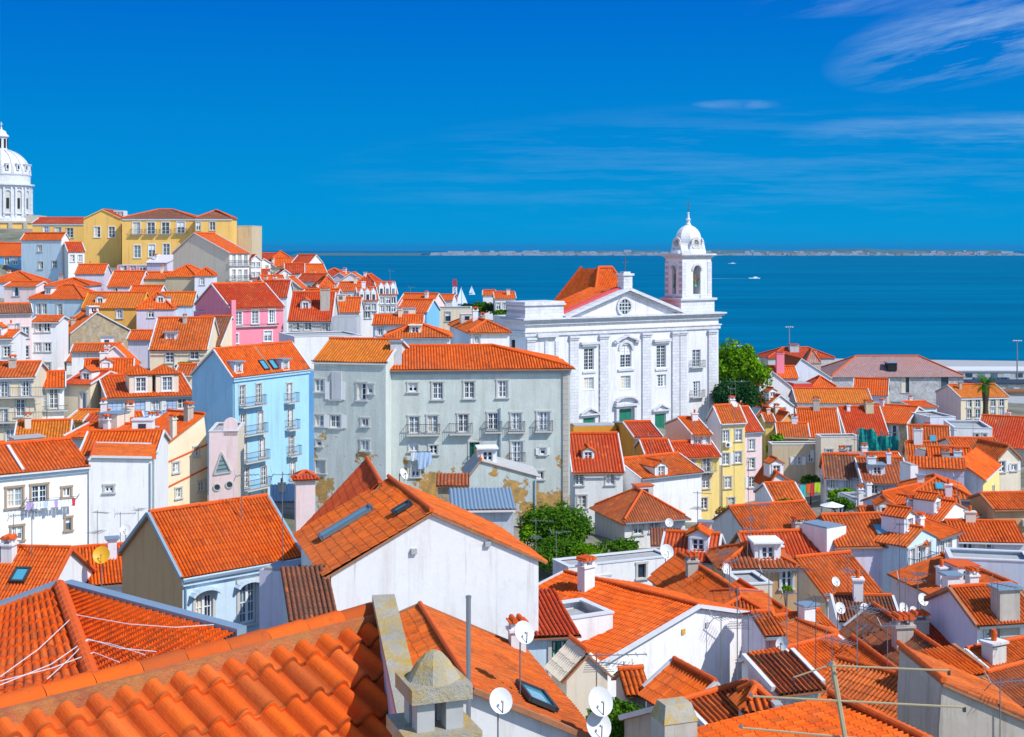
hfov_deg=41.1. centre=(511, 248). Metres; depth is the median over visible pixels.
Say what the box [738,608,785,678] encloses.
house
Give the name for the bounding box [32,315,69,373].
house
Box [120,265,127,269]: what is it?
window
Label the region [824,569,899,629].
house
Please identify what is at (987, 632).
window
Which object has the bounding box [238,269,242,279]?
window
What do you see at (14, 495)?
window
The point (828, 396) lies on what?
house
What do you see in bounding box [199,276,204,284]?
window
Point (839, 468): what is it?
house
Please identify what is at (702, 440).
window
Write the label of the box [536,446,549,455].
window
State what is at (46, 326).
window
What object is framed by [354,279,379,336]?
house
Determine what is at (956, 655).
house
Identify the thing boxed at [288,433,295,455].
window
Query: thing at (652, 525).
window
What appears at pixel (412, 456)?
garment
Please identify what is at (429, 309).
house
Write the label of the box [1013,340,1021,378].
flood light mast
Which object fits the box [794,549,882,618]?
house
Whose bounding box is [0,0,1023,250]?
sky
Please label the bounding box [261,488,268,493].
window
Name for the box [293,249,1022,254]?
shore hills
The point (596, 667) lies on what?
tv aerial
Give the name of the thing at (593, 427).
house
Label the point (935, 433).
house
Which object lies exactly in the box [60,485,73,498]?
window
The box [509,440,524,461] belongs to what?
window
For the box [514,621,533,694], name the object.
satellite dish
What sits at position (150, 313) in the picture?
window
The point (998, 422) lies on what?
tv aerial
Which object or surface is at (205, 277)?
house
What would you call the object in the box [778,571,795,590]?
window
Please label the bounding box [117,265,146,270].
house
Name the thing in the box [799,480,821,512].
washing line
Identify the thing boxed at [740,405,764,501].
house
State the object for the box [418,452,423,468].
garment
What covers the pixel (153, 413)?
house
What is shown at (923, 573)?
tv aerial
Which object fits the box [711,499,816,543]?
house
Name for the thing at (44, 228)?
window
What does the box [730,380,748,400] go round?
tv aerial
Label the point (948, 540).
window
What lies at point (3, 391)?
window
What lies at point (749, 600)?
house
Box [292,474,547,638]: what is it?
house
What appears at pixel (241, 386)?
window
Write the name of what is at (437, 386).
window
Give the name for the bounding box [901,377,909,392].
window
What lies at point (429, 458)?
garment
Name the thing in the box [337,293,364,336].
house
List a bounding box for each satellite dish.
[93,546,109,586]
[120,524,130,538]
[399,468,407,481]
[489,687,511,736]
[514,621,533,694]
[586,712,610,736]
[588,686,612,716]
[660,544,673,561]
[665,518,672,526]
[722,563,731,573]
[776,637,787,650]
[832,577,839,591]
[835,602,844,628]
[900,602,907,611]
[918,593,927,616]
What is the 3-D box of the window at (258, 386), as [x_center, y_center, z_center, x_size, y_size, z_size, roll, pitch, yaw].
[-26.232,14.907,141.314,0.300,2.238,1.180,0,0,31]
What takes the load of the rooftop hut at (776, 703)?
on the house at (822, 717)
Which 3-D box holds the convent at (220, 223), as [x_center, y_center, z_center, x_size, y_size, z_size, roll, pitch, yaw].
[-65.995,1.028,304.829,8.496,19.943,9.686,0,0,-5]
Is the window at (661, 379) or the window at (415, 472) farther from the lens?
the window at (661, 379)
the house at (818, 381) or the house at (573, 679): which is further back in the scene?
the house at (818, 381)
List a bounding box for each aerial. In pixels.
[7,510,26,533]
[24,503,41,554]
[91,510,109,542]
[114,508,135,541]
[121,405,131,428]
[164,404,177,430]
[234,471,259,520]
[271,469,310,562]
[529,520,553,538]
[549,529,569,557]
[579,652,646,686]
[598,659,632,668]
[648,434,659,457]
[690,491,710,523]
[709,609,745,684]
[715,547,733,555]
[720,556,742,598]
[725,587,761,679]
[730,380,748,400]
[736,609,764,651]
[739,661,965,736]
[742,503,764,535]
[743,527,758,565]
[746,460,749,502]
[757,503,770,534]
[758,564,791,617]
[780,584,800,638]
[787,563,814,650]
[805,593,827,668]
[818,627,856,688]
[841,554,864,572]
[846,597,879,671]
[848,604,887,641]
[876,617,908,666]
[894,518,905,609]
[897,572,925,610]
[909,568,928,616]
[953,474,966,502]
[984,670,1023,736]
[987,574,1020,636]
[995,421,1004,441]
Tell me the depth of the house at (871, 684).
50.14 m
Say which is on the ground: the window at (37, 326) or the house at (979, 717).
the house at (979, 717)
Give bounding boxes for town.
[430,250,1023,255]
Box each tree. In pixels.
[460,303,474,306]
[474,301,493,314]
[493,309,506,314]
[585,697,643,736]
[711,377,768,407]
[719,337,773,402]
[972,372,1000,413]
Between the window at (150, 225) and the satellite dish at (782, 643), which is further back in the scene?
the window at (150, 225)
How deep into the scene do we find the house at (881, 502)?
116.97 m
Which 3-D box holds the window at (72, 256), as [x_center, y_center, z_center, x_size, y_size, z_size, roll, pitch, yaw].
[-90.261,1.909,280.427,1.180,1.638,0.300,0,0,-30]
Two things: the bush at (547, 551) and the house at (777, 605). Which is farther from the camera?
the bush at (547, 551)
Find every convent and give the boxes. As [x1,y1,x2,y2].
[32,217,84,244]
[82,209,127,266]
[120,209,196,264]
[194,209,237,244]
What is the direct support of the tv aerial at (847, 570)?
attached to the house at (887, 601)
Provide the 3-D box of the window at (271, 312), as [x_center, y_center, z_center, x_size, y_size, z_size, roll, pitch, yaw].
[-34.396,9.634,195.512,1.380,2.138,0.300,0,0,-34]
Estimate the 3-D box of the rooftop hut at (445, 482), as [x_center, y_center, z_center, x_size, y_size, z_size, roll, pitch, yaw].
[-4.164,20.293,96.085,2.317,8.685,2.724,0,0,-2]
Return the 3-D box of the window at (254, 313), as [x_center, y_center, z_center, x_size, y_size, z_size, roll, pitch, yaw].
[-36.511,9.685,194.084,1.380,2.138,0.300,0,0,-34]
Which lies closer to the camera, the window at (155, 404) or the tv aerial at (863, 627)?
the tv aerial at (863, 627)
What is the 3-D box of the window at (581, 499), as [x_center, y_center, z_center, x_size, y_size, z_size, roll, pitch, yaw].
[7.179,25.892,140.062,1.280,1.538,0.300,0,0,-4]
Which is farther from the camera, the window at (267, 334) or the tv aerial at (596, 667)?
the window at (267, 334)
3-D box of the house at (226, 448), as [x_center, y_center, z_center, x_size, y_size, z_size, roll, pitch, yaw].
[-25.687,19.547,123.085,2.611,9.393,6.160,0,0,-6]
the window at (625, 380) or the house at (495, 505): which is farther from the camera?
the window at (625, 380)
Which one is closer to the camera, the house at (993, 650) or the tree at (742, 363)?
the house at (993, 650)
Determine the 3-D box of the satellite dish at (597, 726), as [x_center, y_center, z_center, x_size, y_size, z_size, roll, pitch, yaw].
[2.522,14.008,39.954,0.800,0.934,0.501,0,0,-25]
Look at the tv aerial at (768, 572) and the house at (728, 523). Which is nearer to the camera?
the tv aerial at (768, 572)
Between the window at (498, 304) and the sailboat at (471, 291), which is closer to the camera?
the window at (498, 304)
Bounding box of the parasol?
[820,502,843,507]
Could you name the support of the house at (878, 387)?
on the ground
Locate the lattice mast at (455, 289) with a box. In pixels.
[452,279,457,305]
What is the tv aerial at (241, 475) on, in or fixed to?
attached to the house at (211, 558)
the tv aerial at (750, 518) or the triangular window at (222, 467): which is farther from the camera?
the triangular window at (222, 467)
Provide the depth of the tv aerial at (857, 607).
50.93 m
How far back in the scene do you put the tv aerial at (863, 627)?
54.98 m
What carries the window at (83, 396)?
in the house at (82, 389)
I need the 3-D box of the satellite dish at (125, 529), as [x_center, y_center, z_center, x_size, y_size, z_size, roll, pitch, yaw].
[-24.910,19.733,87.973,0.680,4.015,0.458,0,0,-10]
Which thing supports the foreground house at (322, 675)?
on the ground
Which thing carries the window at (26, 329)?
in the house at (19, 314)
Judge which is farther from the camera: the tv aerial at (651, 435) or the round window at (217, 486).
the tv aerial at (651, 435)
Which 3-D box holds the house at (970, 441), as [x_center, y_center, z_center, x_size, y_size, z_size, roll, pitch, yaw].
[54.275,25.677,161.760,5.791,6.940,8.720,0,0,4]
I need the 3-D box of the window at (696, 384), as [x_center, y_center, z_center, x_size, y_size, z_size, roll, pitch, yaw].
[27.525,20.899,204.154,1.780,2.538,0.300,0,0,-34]
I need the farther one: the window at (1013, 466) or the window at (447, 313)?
the window at (447, 313)
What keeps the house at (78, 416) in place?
on the ground
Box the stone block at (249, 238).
[237,226,261,268]
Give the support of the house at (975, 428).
on the ground
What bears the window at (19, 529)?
in the house at (37, 467)
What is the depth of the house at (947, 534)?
105.86 m
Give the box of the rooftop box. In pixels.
[113,210,126,216]
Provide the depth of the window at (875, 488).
145.04 m
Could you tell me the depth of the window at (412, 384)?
118.23 m
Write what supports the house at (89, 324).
on the ground
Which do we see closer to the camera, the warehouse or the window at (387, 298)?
the window at (387, 298)
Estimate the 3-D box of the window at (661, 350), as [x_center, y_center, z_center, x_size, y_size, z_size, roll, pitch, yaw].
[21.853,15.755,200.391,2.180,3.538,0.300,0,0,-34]
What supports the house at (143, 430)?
on the ground
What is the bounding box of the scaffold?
[857,428,898,450]
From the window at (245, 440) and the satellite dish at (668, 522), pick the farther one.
the window at (245, 440)
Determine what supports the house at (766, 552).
on the ground
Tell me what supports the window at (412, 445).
in the tenement at (449, 402)
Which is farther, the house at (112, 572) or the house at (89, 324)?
the house at (89, 324)
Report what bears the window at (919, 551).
in the house at (913, 536)
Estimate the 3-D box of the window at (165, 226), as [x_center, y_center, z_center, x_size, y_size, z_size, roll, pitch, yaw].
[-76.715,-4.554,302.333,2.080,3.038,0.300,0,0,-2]
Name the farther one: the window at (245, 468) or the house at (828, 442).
the house at (828, 442)
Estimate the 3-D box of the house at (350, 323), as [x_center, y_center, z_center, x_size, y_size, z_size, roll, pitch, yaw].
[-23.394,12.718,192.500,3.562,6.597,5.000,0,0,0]
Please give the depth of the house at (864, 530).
96.69 m
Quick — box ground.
[0,228,1023,582]
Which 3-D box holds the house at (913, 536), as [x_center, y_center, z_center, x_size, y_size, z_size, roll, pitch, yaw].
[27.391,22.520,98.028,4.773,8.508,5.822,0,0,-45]
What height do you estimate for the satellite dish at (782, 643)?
6.101 m
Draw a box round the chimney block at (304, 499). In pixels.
[290,469,319,531]
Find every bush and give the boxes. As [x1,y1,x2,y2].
[517,499,595,549]
[518,524,538,546]
[530,536,586,572]
[570,542,607,555]
[597,536,640,552]
[715,506,727,513]
[766,433,783,452]
[781,584,792,605]
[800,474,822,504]
[826,487,855,497]
[826,495,855,511]
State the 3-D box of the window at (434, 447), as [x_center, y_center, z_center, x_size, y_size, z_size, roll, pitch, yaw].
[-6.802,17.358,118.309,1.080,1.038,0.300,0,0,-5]
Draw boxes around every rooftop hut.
[436,473,468,502]
[727,680,774,715]
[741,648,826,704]
[767,700,785,708]
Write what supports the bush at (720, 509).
on the ground
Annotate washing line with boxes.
[24,494,79,501]
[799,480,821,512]
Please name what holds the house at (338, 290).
on the ground
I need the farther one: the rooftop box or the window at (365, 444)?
the rooftop box
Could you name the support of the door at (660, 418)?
in the church at (619, 343)
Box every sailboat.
[457,286,466,305]
[469,286,474,294]
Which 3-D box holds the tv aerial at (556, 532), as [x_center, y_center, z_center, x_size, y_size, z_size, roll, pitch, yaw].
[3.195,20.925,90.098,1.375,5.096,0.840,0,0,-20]
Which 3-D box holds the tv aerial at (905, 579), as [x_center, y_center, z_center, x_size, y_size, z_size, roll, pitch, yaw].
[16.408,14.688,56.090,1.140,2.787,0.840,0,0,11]
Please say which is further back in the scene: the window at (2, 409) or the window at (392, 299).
the window at (392, 299)
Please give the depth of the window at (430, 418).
118.38 m
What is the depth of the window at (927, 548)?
97.30 m
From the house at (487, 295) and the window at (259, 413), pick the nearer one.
the window at (259, 413)
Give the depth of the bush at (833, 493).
139.76 m
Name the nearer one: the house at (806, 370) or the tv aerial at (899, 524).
the tv aerial at (899, 524)
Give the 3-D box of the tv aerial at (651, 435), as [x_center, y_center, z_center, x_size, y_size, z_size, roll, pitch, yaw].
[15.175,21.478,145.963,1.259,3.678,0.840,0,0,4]
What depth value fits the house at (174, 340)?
179.83 m
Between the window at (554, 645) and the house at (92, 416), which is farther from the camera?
the house at (92, 416)
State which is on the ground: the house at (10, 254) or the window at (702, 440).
the house at (10, 254)
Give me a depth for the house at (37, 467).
97.80 m
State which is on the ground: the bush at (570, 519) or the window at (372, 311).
the bush at (570, 519)
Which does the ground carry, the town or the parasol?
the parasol
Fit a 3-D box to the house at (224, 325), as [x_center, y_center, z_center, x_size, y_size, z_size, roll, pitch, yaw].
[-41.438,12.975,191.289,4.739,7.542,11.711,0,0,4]
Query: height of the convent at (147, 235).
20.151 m
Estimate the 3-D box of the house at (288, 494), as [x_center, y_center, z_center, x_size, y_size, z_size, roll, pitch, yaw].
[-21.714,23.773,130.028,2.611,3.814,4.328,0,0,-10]
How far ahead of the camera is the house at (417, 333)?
160.69 m
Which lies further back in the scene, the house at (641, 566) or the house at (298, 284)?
the house at (298, 284)
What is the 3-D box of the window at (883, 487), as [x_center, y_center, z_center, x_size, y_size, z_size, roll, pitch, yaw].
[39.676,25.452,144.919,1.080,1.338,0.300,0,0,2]
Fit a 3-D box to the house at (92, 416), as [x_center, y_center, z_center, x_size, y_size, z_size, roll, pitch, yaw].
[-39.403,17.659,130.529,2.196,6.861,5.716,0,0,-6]
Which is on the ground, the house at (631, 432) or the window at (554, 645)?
the house at (631, 432)
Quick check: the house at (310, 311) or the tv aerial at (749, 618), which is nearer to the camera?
the tv aerial at (749, 618)
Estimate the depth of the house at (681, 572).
75.91 m
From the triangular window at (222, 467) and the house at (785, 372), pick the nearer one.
the triangular window at (222, 467)
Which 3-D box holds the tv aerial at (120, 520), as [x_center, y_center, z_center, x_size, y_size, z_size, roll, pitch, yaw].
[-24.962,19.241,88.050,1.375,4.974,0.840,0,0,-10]
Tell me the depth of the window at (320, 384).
117.95 m
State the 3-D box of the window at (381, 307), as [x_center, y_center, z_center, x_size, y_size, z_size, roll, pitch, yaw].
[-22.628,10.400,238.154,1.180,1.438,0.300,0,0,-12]
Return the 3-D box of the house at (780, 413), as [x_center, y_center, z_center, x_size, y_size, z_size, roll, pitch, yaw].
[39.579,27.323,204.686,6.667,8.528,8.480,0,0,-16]
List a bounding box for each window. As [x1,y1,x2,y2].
[0,377,10,396]
[0,407,9,427]
[2,345,11,357]
[3,189,12,213]
[4,257,9,264]
[4,428,14,441]
[4,484,25,509]
[9,523,25,541]
[12,257,17,264]
[12,287,19,295]
[14,398,26,417]
[15,323,20,328]
[16,189,22,213]
[19,381,31,396]
[21,326,29,338]
[25,190,30,213]
[26,345,29,357]
[29,482,49,504]
[34,303,41,314]
[34,323,42,332]
[34,342,42,351]
[37,244,42,251]
[38,261,43,268]
[42,226,49,231]
[42,303,47,314]
[43,323,50,332]
[43,342,51,351]
[43,361,51,369]
[43,389,48,409]
[47,387,59,409]
[52,260,57,268]
[54,226,61,231]
[56,303,62,314]
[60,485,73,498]
[63,515,73,531]
[66,227,73,237]
[70,254,74,261]
[77,254,82,261]
[79,392,87,407]
[93,226,100,237]
[102,483,115,493]
[108,226,115,237]
[115,309,123,318]
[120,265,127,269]
[123,401,134,410]
[129,265,136,269]
[132,222,140,234]
[133,245,140,257]
[139,265,145,269]
[145,400,165,411]
[147,222,155,234]
[147,244,155,257]
[147,308,154,317]
[161,222,169,234]
[162,243,170,254]
[164,352,175,363]
[171,460,181,474]
[174,486,183,499]
[176,221,184,233]
[176,399,187,409]
[189,352,199,359]
[192,445,201,458]
[193,590,216,616]
[195,221,201,230]
[197,479,206,492]
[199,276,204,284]
[209,221,215,230]
[213,483,220,490]
[214,452,231,474]
[225,481,233,488]
[232,254,236,264]
[232,269,236,279]
[236,310,242,325]
[236,333,239,343]
[236,576,258,626]
[238,254,242,264]
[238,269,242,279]
[238,383,246,405]
[239,412,247,434]
[244,439,247,460]
[244,466,250,488]
[251,310,259,324]
[255,382,262,403]
[256,410,264,432]
[258,436,266,458]
[260,464,267,486]
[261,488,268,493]
[263,330,273,341]
[267,309,275,323]
[286,381,293,402]
[287,407,293,428]
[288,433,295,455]
[289,459,296,480]
[291,323,300,330]
[303,323,312,330]
[312,377,325,392]
[312,413,325,427]
[313,458,326,474]
[314,438,323,447]
[321,320,328,330]
[324,413,345,428]
[325,380,344,400]
[355,381,367,401]
[359,416,370,427]
[359,438,370,451]
[364,303,370,309]
[364,310,370,318]
[365,383,374,394]
[370,303,376,309]
[370,310,376,318]
[375,327,385,335]
[379,296,384,303]
[379,305,384,312]
[385,296,391,303]
[385,305,391,312]
[390,296,396,303]
[390,305,395,312]
[406,381,419,392]
[407,415,420,434]
[407,441,419,452]
[409,465,421,477]
[425,414,439,433]
[427,443,439,455]
[430,380,444,400]
[444,311,451,321]
[456,412,470,433]
[462,380,476,399]
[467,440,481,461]
[473,334,480,343]
[486,411,498,430]
[495,302,500,309]
[495,379,509,398]
[509,411,523,430]
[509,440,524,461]
[535,410,551,429]
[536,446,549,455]
[536,470,545,480]
[547,636,568,677]
[573,471,584,486]
[576,494,587,508]
[583,377,594,390]
[584,348,594,370]
[604,474,616,485]
[616,297,632,314]
[619,344,632,368]
[620,376,629,389]
[632,524,645,535]
[635,561,648,580]
[648,523,660,533]
[656,345,666,368]
[656,374,666,387]
[691,436,705,444]
[692,350,699,366]
[693,381,699,396]
[701,476,710,489]
[701,496,708,509]
[702,458,711,477]
[703,434,711,444]
[719,452,733,465]
[721,429,730,442]
[723,475,732,489]
[727,496,735,505]
[734,428,743,441]
[734,450,742,463]
[745,475,754,488]
[748,438,756,450]
[748,457,756,469]
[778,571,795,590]
[790,455,805,465]
[806,453,814,462]
[811,449,814,458]
[825,448,833,451]
[828,480,836,489]
[844,444,852,451]
[844,480,852,488]
[872,485,878,494]
[881,485,889,490]
[889,425,899,440]
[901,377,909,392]
[907,546,915,565]
[915,542,923,562]
[924,539,932,558]
[938,540,944,554]
[940,377,948,387]
[946,538,952,546]
[961,541,974,547]
[966,400,972,407]
[966,408,972,418]
[974,432,979,436]
[975,400,981,407]
[975,408,980,418]
[978,541,993,548]
[981,432,987,436]
[983,624,1001,638]
[990,399,995,406]
[990,407,996,413]
[998,460,1008,472]
[999,399,1004,406]
[999,407,1004,414]
[1008,463,1019,471]
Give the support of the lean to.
on the ground
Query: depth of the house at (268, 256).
354.94 m
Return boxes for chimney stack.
[386,649,481,736]
[650,696,697,736]
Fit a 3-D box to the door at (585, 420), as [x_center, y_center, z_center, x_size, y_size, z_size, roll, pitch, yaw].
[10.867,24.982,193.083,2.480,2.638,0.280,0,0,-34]
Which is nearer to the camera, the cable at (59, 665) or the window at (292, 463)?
the cable at (59, 665)
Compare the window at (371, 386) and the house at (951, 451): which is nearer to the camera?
the window at (371, 386)
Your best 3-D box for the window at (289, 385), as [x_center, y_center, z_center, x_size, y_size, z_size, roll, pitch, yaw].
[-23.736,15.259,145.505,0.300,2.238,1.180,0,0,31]
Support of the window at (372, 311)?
in the house at (369, 295)
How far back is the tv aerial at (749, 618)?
49.98 m
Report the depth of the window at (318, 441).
117.92 m
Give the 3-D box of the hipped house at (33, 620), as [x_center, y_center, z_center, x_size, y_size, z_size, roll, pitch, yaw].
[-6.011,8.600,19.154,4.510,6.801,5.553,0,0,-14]
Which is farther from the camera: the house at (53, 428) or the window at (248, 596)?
the house at (53, 428)
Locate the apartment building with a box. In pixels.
[190,341,310,495]
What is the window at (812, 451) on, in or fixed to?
in the house at (797, 458)
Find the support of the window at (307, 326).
in the house at (310, 311)
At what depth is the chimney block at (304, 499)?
100.17 m
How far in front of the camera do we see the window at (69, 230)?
330.14 m
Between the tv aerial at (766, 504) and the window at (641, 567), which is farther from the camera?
the tv aerial at (766, 504)
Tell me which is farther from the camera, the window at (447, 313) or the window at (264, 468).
the window at (447, 313)
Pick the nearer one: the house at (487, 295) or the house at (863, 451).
the house at (863, 451)
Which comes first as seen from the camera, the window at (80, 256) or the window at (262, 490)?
the window at (262, 490)
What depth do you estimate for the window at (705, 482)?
158.25 m
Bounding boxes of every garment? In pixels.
[26,501,29,511]
[47,500,50,509]
[411,452,414,460]
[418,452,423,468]
[424,452,426,466]
[427,452,431,464]
[801,484,804,496]
[806,484,811,492]
[810,483,813,495]
[814,482,819,491]
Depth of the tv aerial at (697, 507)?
90.03 m
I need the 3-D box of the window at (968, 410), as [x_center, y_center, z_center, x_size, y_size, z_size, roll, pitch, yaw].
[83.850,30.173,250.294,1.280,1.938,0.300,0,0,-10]
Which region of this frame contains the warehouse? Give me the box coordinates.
[821,355,965,404]
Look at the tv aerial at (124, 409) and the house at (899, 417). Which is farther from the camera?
the house at (899, 417)
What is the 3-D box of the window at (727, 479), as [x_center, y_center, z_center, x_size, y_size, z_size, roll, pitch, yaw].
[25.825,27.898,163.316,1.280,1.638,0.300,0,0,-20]
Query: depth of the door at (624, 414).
196.80 m
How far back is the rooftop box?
312.15 m
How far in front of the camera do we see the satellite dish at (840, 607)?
64.00 m
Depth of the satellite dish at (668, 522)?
115.98 m
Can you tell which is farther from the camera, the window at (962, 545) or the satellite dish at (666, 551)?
the window at (962, 545)
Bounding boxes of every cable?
[0,614,213,676]
[0,639,155,684]
[0,652,119,680]
[47,639,144,678]
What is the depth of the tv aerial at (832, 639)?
48.00 m
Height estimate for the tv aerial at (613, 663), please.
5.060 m
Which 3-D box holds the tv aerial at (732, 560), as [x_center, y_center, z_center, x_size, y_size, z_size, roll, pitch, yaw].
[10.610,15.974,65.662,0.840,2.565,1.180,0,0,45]
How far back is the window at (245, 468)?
139.96 m
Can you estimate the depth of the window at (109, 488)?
99.37 m
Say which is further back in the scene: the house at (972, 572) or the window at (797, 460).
the window at (797, 460)
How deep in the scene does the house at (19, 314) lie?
184.09 m
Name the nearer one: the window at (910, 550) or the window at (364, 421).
the window at (910, 550)
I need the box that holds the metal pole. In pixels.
[466,595,470,717]
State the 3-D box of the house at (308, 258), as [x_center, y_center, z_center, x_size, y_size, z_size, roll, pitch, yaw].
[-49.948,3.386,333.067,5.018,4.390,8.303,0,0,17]
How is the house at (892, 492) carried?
on the ground
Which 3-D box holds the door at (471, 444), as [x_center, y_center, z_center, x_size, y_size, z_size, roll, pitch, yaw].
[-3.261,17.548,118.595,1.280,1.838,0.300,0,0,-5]
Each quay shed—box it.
[946,366,1023,378]
[963,379,1023,388]
[1002,389,1023,395]
[1008,396,1023,403]
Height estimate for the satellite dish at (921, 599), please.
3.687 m
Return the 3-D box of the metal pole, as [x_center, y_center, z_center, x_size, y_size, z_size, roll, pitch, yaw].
[-0.392,4.462,12.300,0.052,2.676,0.049,0,0,0]
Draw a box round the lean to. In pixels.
[280,564,336,623]
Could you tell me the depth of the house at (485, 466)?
108.43 m
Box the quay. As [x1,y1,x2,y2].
[835,358,1023,365]
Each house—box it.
[0,242,20,269]
[0,270,51,297]
[0,302,33,359]
[0,320,27,360]
[0,354,48,441]
[0,433,90,545]
[0,533,96,599]
[0,579,246,693]
[0,602,391,736]
[2,280,46,301]
[13,411,74,437]
[20,232,69,281]
[28,284,93,317]
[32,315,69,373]
[42,369,67,418]
[44,274,102,290]
[62,410,159,448]
[63,241,85,278]
[64,353,71,374]
[64,365,115,417]
[67,408,110,427]
[68,306,130,354]
[70,336,124,374]
[71,535,122,592]
[74,261,111,290]
[79,417,170,543]
[81,291,148,328]
[82,348,134,372]
[82,398,107,423]
[88,440,155,543]
[99,341,140,364]
[99,364,191,415]
[106,268,147,290]
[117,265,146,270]
[117,493,300,638]
[126,329,153,367]
[126,400,144,421]
[129,284,167,295]
[135,290,177,328]
[139,411,159,419]
[144,265,170,286]
[146,254,172,270]
[148,313,219,370]
[155,401,207,506]
[161,291,198,315]
[164,264,200,290]
[172,232,251,281]
[175,363,197,386]
[193,311,204,315]
[194,267,217,296]
[194,282,285,345]
[200,315,233,346]
[208,417,244,500]
[249,254,261,281]
[249,269,271,281]
[252,276,267,281]
[257,271,284,279]
[259,561,300,628]
[262,252,275,261]
[262,258,270,268]
[262,275,293,331]
[270,250,289,262]
[270,478,294,507]
[274,257,294,266]
[275,268,291,278]
[279,331,361,368]
[284,262,304,277]
[285,274,307,290]
[287,286,339,331]
[292,254,322,262]
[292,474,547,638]
[298,270,333,287]
[300,456,382,528]
[304,285,342,293]
[305,263,327,272]
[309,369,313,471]
[312,275,335,287]
[327,268,342,276]
[331,315,360,333]
[332,267,350,284]
[336,276,360,295]
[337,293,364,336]
[338,271,362,281]
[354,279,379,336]
[358,272,381,285]
[371,306,425,337]
[373,281,397,313]
[381,322,452,343]
[395,298,440,327]
[397,291,445,305]
[399,601,590,736]
[439,306,471,330]
[440,294,456,305]
[447,307,511,346]
[449,487,515,535]
[462,444,539,525]
[482,289,495,319]
[492,289,516,310]
[526,588,581,677]
[538,554,749,698]
[544,634,613,717]
[552,548,673,585]
[562,597,613,641]
[570,422,615,431]
[570,431,625,526]
[589,483,691,547]
[611,664,646,732]
[612,420,663,456]
[616,677,747,736]
[623,451,704,521]
[634,437,673,454]
[637,656,720,706]
[647,551,735,599]
[650,527,680,549]
[660,519,725,568]
[664,409,713,444]
[670,439,721,519]
[697,688,932,736]
[705,535,802,610]
[705,587,776,618]
[706,395,747,506]
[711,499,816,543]
[725,570,772,597]
[729,528,820,558]
[731,578,791,613]
[735,632,843,678]
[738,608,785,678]
[740,384,794,414]
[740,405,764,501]
[747,647,781,655]
[750,366,791,400]
[753,454,798,487]
[753,481,806,502]
[755,403,790,421]
[757,343,834,365]
[758,405,775,463]
[766,351,798,380]
[768,441,814,483]
[773,413,810,440]
[775,353,832,381]
[776,600,836,627]
[779,617,845,643]
[786,381,811,386]
[788,387,872,409]
[793,396,841,440]
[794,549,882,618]
[799,519,845,551]
[802,348,821,369]
[805,375,836,386]
[815,433,856,479]
[815,511,929,589]
[819,445,860,502]
[819,655,897,719]
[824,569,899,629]
[835,442,900,455]
[836,399,888,436]
[838,479,872,511]
[838,634,898,670]
[839,601,942,666]
[852,448,904,494]
[852,494,913,511]
[853,377,890,403]
[860,482,921,504]
[873,503,939,592]
[874,399,925,456]
[887,551,1023,620]
[889,395,938,411]
[892,490,968,521]
[896,640,1023,736]
[897,473,971,508]
[900,461,917,480]
[902,425,931,460]
[904,609,950,646]
[906,421,950,444]
[907,455,966,484]
[910,411,955,424]
[915,447,925,456]
[915,511,962,554]
[917,643,989,677]
[924,570,1023,648]
[925,445,971,457]
[935,382,1009,419]
[937,436,996,446]
[939,479,961,504]
[941,505,1023,549]
[943,420,992,436]
[944,547,1023,589]
[962,447,1002,494]
[963,629,1023,667]
[967,490,1023,535]
[971,438,1022,490]
[979,409,1023,466]
[981,659,1023,708]
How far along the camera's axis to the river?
1481.69 m
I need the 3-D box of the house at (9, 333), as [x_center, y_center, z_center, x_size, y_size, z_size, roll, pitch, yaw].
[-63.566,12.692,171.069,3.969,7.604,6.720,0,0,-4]
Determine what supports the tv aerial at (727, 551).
attached to the house at (681, 572)
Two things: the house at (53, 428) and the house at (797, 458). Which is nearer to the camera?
the house at (53, 428)
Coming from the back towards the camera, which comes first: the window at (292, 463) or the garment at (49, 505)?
the window at (292, 463)
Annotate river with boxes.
[262,251,1023,360]
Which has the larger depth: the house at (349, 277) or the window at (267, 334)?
the house at (349, 277)
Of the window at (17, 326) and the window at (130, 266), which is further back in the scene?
the window at (130, 266)
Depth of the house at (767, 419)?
196.73 m
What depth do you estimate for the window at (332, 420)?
117.63 m
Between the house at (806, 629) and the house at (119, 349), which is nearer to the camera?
the house at (806, 629)
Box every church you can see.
[0,122,46,228]
[493,201,726,427]
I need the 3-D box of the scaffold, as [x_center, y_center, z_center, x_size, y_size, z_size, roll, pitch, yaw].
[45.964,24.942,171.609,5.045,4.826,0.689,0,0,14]
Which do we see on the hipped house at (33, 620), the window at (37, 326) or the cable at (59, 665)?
the cable at (59, 665)
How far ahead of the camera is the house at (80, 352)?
178.70 m
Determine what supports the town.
on the shore hills
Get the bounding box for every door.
[583,417,593,422]
[619,408,631,420]
[655,413,665,427]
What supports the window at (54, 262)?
in the house at (42, 254)
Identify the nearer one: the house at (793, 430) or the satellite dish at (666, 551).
the satellite dish at (666, 551)
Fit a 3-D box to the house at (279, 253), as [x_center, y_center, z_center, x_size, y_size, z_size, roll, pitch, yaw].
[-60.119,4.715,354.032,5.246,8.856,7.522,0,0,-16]
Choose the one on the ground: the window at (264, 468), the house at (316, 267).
the house at (316, 267)
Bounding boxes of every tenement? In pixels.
[311,337,408,512]
[389,340,574,507]
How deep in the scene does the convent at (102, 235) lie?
306.00 m
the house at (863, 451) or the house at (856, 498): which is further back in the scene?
the house at (863, 451)
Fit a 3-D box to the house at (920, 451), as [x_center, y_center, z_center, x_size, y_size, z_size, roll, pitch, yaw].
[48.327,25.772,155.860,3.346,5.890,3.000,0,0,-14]
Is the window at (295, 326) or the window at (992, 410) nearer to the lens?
the window at (295, 326)
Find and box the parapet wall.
[372,594,412,736]
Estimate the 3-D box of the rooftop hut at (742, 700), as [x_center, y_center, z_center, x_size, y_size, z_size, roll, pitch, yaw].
[6.833,15.608,38.490,1.261,6.851,1.520,0,0,-8]

